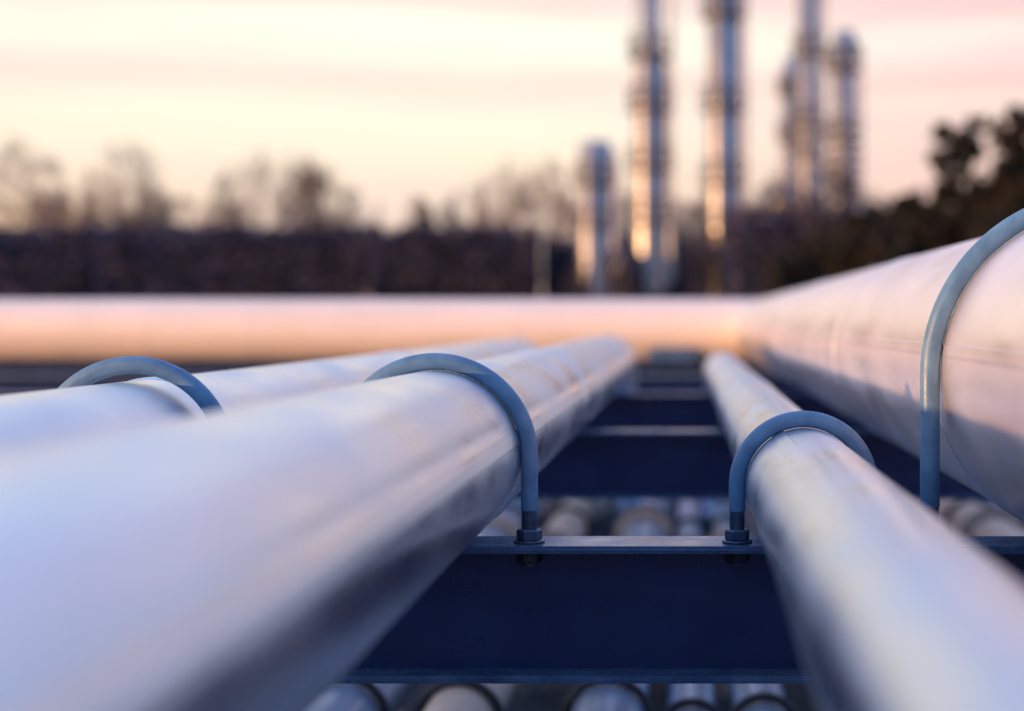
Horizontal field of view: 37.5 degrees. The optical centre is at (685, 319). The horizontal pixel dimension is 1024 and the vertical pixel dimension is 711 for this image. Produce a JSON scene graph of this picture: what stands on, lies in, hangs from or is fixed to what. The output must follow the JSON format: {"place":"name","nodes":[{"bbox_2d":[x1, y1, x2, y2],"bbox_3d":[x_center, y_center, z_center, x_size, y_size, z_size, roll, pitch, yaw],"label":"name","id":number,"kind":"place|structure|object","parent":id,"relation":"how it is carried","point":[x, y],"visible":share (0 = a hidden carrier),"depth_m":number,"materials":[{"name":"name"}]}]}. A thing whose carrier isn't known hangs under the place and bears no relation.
{"place":"outdoors","nodes":[
{"label":"outdoors","id":0,"kind":"place"},
{"bbox_2d":[0,0,1023,297],"label":"sky","id":1,"kind":"structure","parent":0,"point":[425,97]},
{"bbox_2d":[572,140,618,298],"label":"distillation tower","id":2,"kind":"structure","parent":0,"point":[596,185],"depth_m":75.23,"materials":[{"name":"metal"}]},
{"bbox_2d":[398,500,819,710],"bbox_3d":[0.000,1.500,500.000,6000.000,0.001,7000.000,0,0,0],"label":"ground","id":3,"kind":"structure","parent":0,"point":[800,697],"depth_m":5.92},
{"bbox_2d":[0,134,69,231],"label":"bare tree","id":4,"kind":"object","parent":3,"relation":"on","point":[15,217],"visible":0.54,"depth_m":108.22,"materials":[{"name":"brown plant"}]},
{"bbox_2d":[17,173,149,229],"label":"bare tree","id":5,"kind":"object","parent":3,"relation":"on","point":[81,214],"visible":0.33,"depth_m":95.70,"materials":[{"name":"brown plant"}]},
{"bbox_2d":[77,134,170,228],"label":"bare tree","id":6,"kind":"object","parent":3,"relation":"on","point":[136,180],"visible":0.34,"depth_m":110.05,"materials":[{"name":"brown plant"}]},
{"bbox_2d":[111,186,204,229],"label":"bare tree","id":7,"kind":"object","parent":3,"relation":"on","point":[169,211],"visible":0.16,"depth_m":97.54,"materials":[{"name":"brown plant"}]},
{"bbox_2d":[194,186,243,230],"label":"bare tree","id":8,"kind":"object","parent":3,"relation":"on","point":[218,222],"visible":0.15,"depth_m":103.42,"materials":[{"name":"brown plant"}]},
{"bbox_2d":[0,220,541,298],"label":"hedge","id":9,"kind":"object","parent":3,"relation":"on","point":[118,260],"visible":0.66,"depth_m":82.85,"materials":[{"name":"plant"}]},
{"bbox_2d":[208,144,336,232],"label":"bare tree","id":10,"kind":"object","parent":3,"relation":"on","point":[300,205],"visible":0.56,"depth_m":98.52,"materials":[{"name":"brown plant"}]},
{"bbox_2d":[280,164,366,229],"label":"bare tree","id":11,"kind":"object","parent":3,"relation":"on","point":[344,212],"visible":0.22,"depth_m":99.98,"materials":[{"name":"brown plant"}]},
{"bbox_2d":[342,219,388,298],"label":"bare tree","id":12,"kind":"object","parent":3,"relation":"on","point":[380,256],"visible":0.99,"depth_m":75.95,"materials":[{"name":"brown plant"}]},
{"bbox_2d":[0,361,777,374],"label":"pipe support","id":13,"kind":"object","parent":3,"relation":"on","point":[196,367],"visible":0.04,"depth_m":9.60,"materials":[{"name":"blue metal"}]},
{"bbox_2d":[649,347,695,361],"bbox_3d":[-0.085,0.220,9.570,0.300,0.095,0.300,0,0,0],"label":"pipe saddle","id":14,"kind":"object","parent":13,"relation":"on","point":[672,354],"visible":1,"depth_m":9.42,"materials":[{"name":"blue metal"}]},
{"bbox_2d":[368,189,435,231],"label":"bare tree","id":15,"kind":"object","parent":3,"relation":"on","point":[421,218],"visible":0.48,"depth_m":106.27,"materials":[{"name":"brown plant"}]},
{"bbox_2d":[0,375,806,392],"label":"pipe support","id":16,"kind":"object","parent":3,"relation":"on","point":[645,383],"depth_m":7.20,"materials":[{"name":"blue metal"}]},
{"bbox_2d":[0,338,544,698],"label":"insulated pipe","id":17,"kind":"object","parent":16,"relation":"on","point":[34,419],"visible":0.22,"depth_m":1.77,"materials":[{"name":"metal"}]},
{"bbox_2d":[58,356,222,412],"bbox_3d":[-0.663,0.169,1.788,0.262,0.252,0.038,0,0,0],"label":"bolt","id":18,"kind":"object","parent":17,"relation":"attached to","point":[198,392],"visible":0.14,"depth_m":1.78,"materials":[{"name":"metal"}]},
{"bbox_2d":[0,335,636,710],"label":"insulated pipe","id":19,"kind":"object","parent":16,"relation":"on","point":[302,552],"visible":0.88,"depth_m":0.77,"materials":[{"name":"metal"}]},
{"bbox_2d":[0,393,868,428],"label":"pipe support","id":20,"kind":"object","parent":3,"relation":"on","point":[657,411],"depth_m":5.40,"materials":[{"name":"blue metal"}]},
{"bbox_2d":[434,185,495,230],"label":"bare tree","id":21,"kind":"object","parent":3,"relation":"on","point":[452,216],"visible":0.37,"depth_m":103.84,"materials":[{"name":"brown plant"}]},
{"bbox_2d":[471,150,571,281],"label":"bare tree","id":22,"kind":"object","parent":3,"relation":"on","point":[506,221],"visible":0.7,"depth_m":96.61,"materials":[{"name":"brown plant"}]},
{"bbox_2d":[541,189,577,296],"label":"bare tree","id":23,"kind":"object","parent":3,"relation":"on","point":[571,228],"visible":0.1,"depth_m":102.30,"materials":[{"name":"brown plant"}]},
{"bbox_2d":[558,252,592,298],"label":"bare tree","id":24,"kind":"object","parent":3,"relation":"on","point":[583,289],"visible":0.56,"depth_m":62.99,"materials":[{"name":"brown plant"}]},
{"bbox_2d":[591,239,656,298],"bbox_3d":[-2.321,-0.780,61.650,4.429,5.166,2.948,0,0,-23],"label":"bare tree","id":25,"kind":"object","parent":3,"relation":"on","point":[619,274],"visible":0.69,"depth_m":61.69,"materials":[{"name":"brown plant"}]},
{"bbox_2d":[541,232,706,298],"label":"hedge","id":26,"kind":"object","parent":3,"relation":"on","point":[557,257],"visible":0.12,"depth_m":90.88,"materials":[{"name":"plant"}]},
{"bbox_2d":[617,182,633,236],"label":"bare tree","id":27,"kind":"object","parent":3,"relation":"on","point":[627,230],"visible":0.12,"depth_m":110.20,"materials":[{"name":"brown plant"}]},
{"bbox_2d":[627,0,673,298],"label":"distillation tower","id":28,"kind":"structure","parent":3,"relation":"on","point":[650,110],"depth_m":69.35,"materials":[{"name":"metal"}]},
{"bbox_2d":[335,536,1023,683],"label":"pipe support","id":29,"kind":"object","parent":3,"relation":"on","point":[619,610],"visible":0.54,"depth_m":1.80,"materials":[{"name":"blue metal"}]},
{"bbox_2d":[362,353,544,566],"bbox_3d":[-0.301,0.168,1.788,0.264,0.256,0.037,0,0,0],"label":"bolt","id":30,"kind":"object","parent":29,"relation":"attached to","point":[529,532],"visible":0.54,"depth_m":1.78,"materials":[{"name":"metal"}]},
{"bbox_2d":[0,231,1023,520],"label":"insulated pipe","id":31,"kind":"object","parent":29,"relation":"on","point":[850,345],"visible":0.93,"depth_m":5.99,"materials":[{"name":"metal"}]},
{"bbox_2d":[722,411,875,565],"bbox_3d":[0.141,0.202,1.788,0.195,0.186,0.036,0,0,0],"label":"bolt","id":32,"kind":"object","parent":29,"relation":"attached to","point":[737,531],"visible":0.55,"depth_m":1.78,"materials":[{"name":"metal"}]},
{"bbox_2d":[703,352,1023,710],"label":"insulated pipe","id":33,"kind":"object","parent":29,"relation":"on","point":[894,597],"visible":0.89,"depth_m":0.84,"materials":[{"name":"metal"}]},
{"bbox_2d":[920,208,1023,517],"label":"u-bolt","id":34,"kind":"object","parent":29,"relation":"attached to","point":[982,250],"visible":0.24,"depth_m":1.78,"materials":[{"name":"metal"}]},
{"bbox_2d":[667,179,706,241],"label":"bare tree","id":35,"kind":"object","parent":3,"relation":"on","point":[681,228],"visible":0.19,"depth_m":112.78,"materials":[{"name":"brown plant"}]},
{"bbox_2d":[656,221,732,298],"bbox_3d":[0.283,-1.309,61.633,5.671,5.697,3.163,0,0,38],"label":"bare tree","id":36,"kind":"object","parent":3,"relation":"on","point":[707,261],"visible":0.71,"depth_m":61.93,"materials":[{"name":"brown plant"}]},
{"bbox_2d":[709,187,758,296],"bbox_3d":[2.543,-2.025,63.303,4.084,7.120,3.381,0,0,27],"label":"bare tree","id":37,"kind":"object","parent":3,"relation":"on","point":[725,276],"visible":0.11,"depth_m":63.63,"materials":[{"name":"brown plant"}]},
{"bbox_2d":[513,429,988,499],"bbox_3d":[-0.100,0.883,3.600,4.600,1.233,0.200,0,0,0],"label":"pipe support","id":38,"kind":"object","parent":3,"relation":"on","point":[639,464],"visible":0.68,"depth_m":3.60,"materials":[{"name":"blue metal"}]},
{"bbox_2d":[720,166,810,264],"bbox_3d":[3.983,-2.434,62.159,5.098,7.981,4.824,0,0,0],"label":"bare tree","id":39,"kind":"object","parent":3,"relation":"on","point":[764,194],"visible":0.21,"depth_m":62.29,"materials":[{"name":"brown plant"}]},
{"bbox_2d":[777,56,796,184],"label":"distillation tower","id":40,"kind":"structure","parent":3,"relation":"on","point":[788,93],"depth_m":83.62,"materials":[{"name":"metal"}]},
{"bbox_2d":[757,184,830,213],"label":"bare tree","id":41,"kind":"object","parent":3,"relation":"on","point":[791,194],"visible":0.05,"depth_m":79.04,"materials":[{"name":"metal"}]},
{"bbox_2d":[759,227,828,295],"bbox_3d":[4.357,-0.980,55.550,3.688,4.987,2.406,0,0,-23],"label":"evergreen tree","id":42,"kind":"object","parent":3,"relation":"on","point":[797,270],"visible":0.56,"depth_m":54.90,"materials":[{"name":"green plant"}]},
{"bbox_2d":[728,205,861,298],"bbox_3d":[6.469,-1.528,60.260,9.788,6.057,3.716,0,0,0],"label":"hedge","id":43,"kind":"object","parent":3,"relation":"on","point":[755,233],"visible":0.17,"depth_m":58.81,"materials":[{"name":"plant"}]},
{"bbox_2d":[776,158,866,289],"bbox_3d":[5.263,-2.483,60.038,4.120,7.994,4.934,0,0,35],"label":"bare tree","id":44,"kind":"object","parent":3,"relation":"on","point":[849,186],"visible":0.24,"depth_m":58.87,"materials":[{"name":"brown plant"}]},
{"bbox_2d":[801,186,932,279],"bbox_3d":[6.218,-1.467,49.989,4.089,5.955,4.943,0,0,-28],"label":"evergreen tree","id":45,"kind":"object","parent":3,"relation":"on","point":[840,253],"visible":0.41,"depth_m":49.48,"materials":[{"name":"green plant"}]},
{"bbox_2d":[856,188,893,211],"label":"bare tree","id":46,"kind":"object","parent":3,"relation":"on","point":[882,196],"visible":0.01,"depth_m":68.00,"materials":[{"name":"brown plant"}]},
{"bbox_2d":[858,113,997,270],"bbox_3d":[8.018,-2.434,46.030,5.294,7.884,3.612,0,0,0],"label":"evergreen tree","id":47,"kind":"object","parent":3,"relation":"on","point":[935,226],"visible":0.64,"depth_m":45.48,"materials":[{"name":"green plant"}]},
{"bbox_2d":[957,102,1023,242],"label":"evergreen tree","id":48,"kind":"object","parent":3,"relation":"on","point":[1005,200],"visible":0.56,"depth_m":43.92,"materials":[{"name":"green plant"}]},
{"bbox_3d":[-0.050,1.173,2.860,3.900,0.655,0.200,0,0,0],"label":"pipe support","id":49,"kind":"object","parent":3,"relation":"on","visible":0},
{"bbox_2d":[309,500,552,710],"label":"pipe","id":50,"kind":"object","parent":49,"relation":"on","point":[357,697],"visible":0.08,"depth_m":2.94,"materials":[{"name":"silver metal"}]},
{"bbox_2d":[358,684,389,710],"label":"bolt","id":51,"kind":"object","parent":50,"relation":"attached to","point":[374,690],"visible":0.3,"depth_m":2.85,"materials":[{"name":"metal"}]},
{"bbox_2d":[508,503,521,513],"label":"bolt","id":52,"kind":"object","parent":50,"relation":"attached to","point":[515,506],"visible":0.05,"depth_m":5.49,"materials":[{"name":"metal"}]},
{"bbox_2d":[572,500,672,710],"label":"pipe","id":53,"kind":"object","parent":49,"relation":"on","point":[636,522],"visible":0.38,"depth_m":3.06,"materials":[{"name":"silver metal"}]},
{"bbox_2d":[561,684,653,710],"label":"bolt","id":54,"kind":"object","parent":53,"relation":"attached to","point":[636,690],"visible":0.64,"depth_m":2.85,"materials":[{"name":"metal"}]},
{"bbox_2d":[626,504,668,521],"bbox_3d":[-0.150,0.778,5.500,0.198,0.197,0.032,0,0,0],"label":"bolt","id":55,"kind":"object","parent":53,"relation":"attached to","point":[652,507],"visible":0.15,"depth_m":5.49,"materials":[{"name":"metal"}]},
{"bbox_2d":[667,500,715,710],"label":"pipe","id":56,"kind":"object","parent":49,"relation":"on","point":[678,509],"visible":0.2,"depth_m":5.23,"materials":[{"name":"silver metal"}]},
{"bbox_2d":[672,516,706,535],"bbox_3d":[0.012,0.800,5.500,0.154,0.153,0.032,0,0,0],"label":"bolt","id":57,"kind":"object","parent":56,"relation":"attached to","point":[678,522],"visible":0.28,"depth_m":5.49,"materials":[{"name":"metal"}]},
{"bbox_2d":[664,697,719,710],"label":"bolt","id":58,"kind":"object","parent":56,"relation":"attached to","point":[701,703],"visible":1,"depth_m":2.85,"materials":[{"name":"metal"}]},
{"bbox_2d":[710,506,784,710],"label":"pipe","id":59,"kind":"object","parent":49,"relation":"on","point":[739,692],"visible":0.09,"depth_m":3.01,"materials":[{"name":"silver metal"}]},
{"bbox_2d":[707,513,745,535],"bbox_3d":[0.150,0.795,5.500,0.164,0.163,0.032,0,0,0],"label":"bolt","id":60,"kind":"object","parent":59,"relation":"attached to","point":[714,520],"visible":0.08,"depth_m":5.49,"materials":[{"name":"metal"}]},
{"bbox_2d":[731,692,796,710],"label":"bolt","id":61,"kind":"object","parent":59,"relation":"attached to","point":[774,698],"visible":1,"depth_m":2.85,"materials":[{"name":"metal"}]},
{"bbox_2d":[916,500,1023,535],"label":"pipe","id":62,"kind":"object","parent":49,"relation":"on","point":[971,519],"visible":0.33,"depth_m":5.08,"materials":[{"name":"silver metal"}]},
{"bbox_2d":[943,500,990,524],"bbox_3d":[1.050,0.765,5.500,0.224,0.223,0.032,0,0,0],"label":"bolt","id":63,"kind":"object","parent":62,"relation":"attached to","point":[955,504],"visible":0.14,"depth_m":5.49,"materials":[{"name":"metal"}]},
{"bbox_2d":[980,500,1021,520],"bbox_3d":[1.330,0.769,3.100,0.218,0.218,10.200,0,0,0],"label":"pipe","id":64,"kind":"object","parent":49,"relation":"on","point":[991,503],"depth_m":6.13,"materials":[{"name":"silver metal"}]},
{"bbox_3d":[0.150,1.173,5.500,4.300,0.655,0.200,0,0,0],"label":"pipe support","id":65,"kind":"object","parent":3,"relation":"on","visible":0},
{"bbox_2d":[424,500,595,710],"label":"pipe","id":66,"kind":"object","parent":65,"relation":"on","point":[561,523],"visible":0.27,"depth_m":3.02,"materials":[{"name":"silver metal"}]},
{"bbox_2d":[414,684,503,710],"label":"bolt","id":67,"kind":"object","parent":66,"relation":"attached to","point":[486,691],"visible":0.78,"depth_m":2.85,"materials":[{"name":"metal"}]},
{"bbox_2d":[543,505,591,535],"bbox_3d":[-0.435,0.780,5.500,0.194,0.193,0.032,0,0,0],"label":"bolt","id":68,"kind":"object","parent":66,"relation":"attached to","point":[582,513],"visible":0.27,"depth_m":5.49,"materials":[{"name":"metal"}]},
{"bbox_2d":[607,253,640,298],"bbox_3d":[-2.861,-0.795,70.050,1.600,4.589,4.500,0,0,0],"label":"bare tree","id":69,"kind":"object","parent":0,"point":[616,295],"visible":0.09,"depth_m":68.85,"materials":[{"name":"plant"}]},
{"bbox_2d":[700,0,747,298],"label":"distillation tower","id":70,"kind":"structure","parent":0,"point":[725,109],"depth_m":67.34,"materials":[{"name":"metal"}]},
{"bbox_2d":[792,0,825,212],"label":"distillation tower","id":71,"kind":"structure","parent":0,"point":[808,55],"depth_m":75.53,"materials":[{"name":"metal"}]},
{"bbox_2d":[825,29,862,216],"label":"distillation tower","id":72,"kind":"structure","parent":0,"point":[843,69],"depth_m":65.55,"materials":[{"name":"metal"}]}
]}

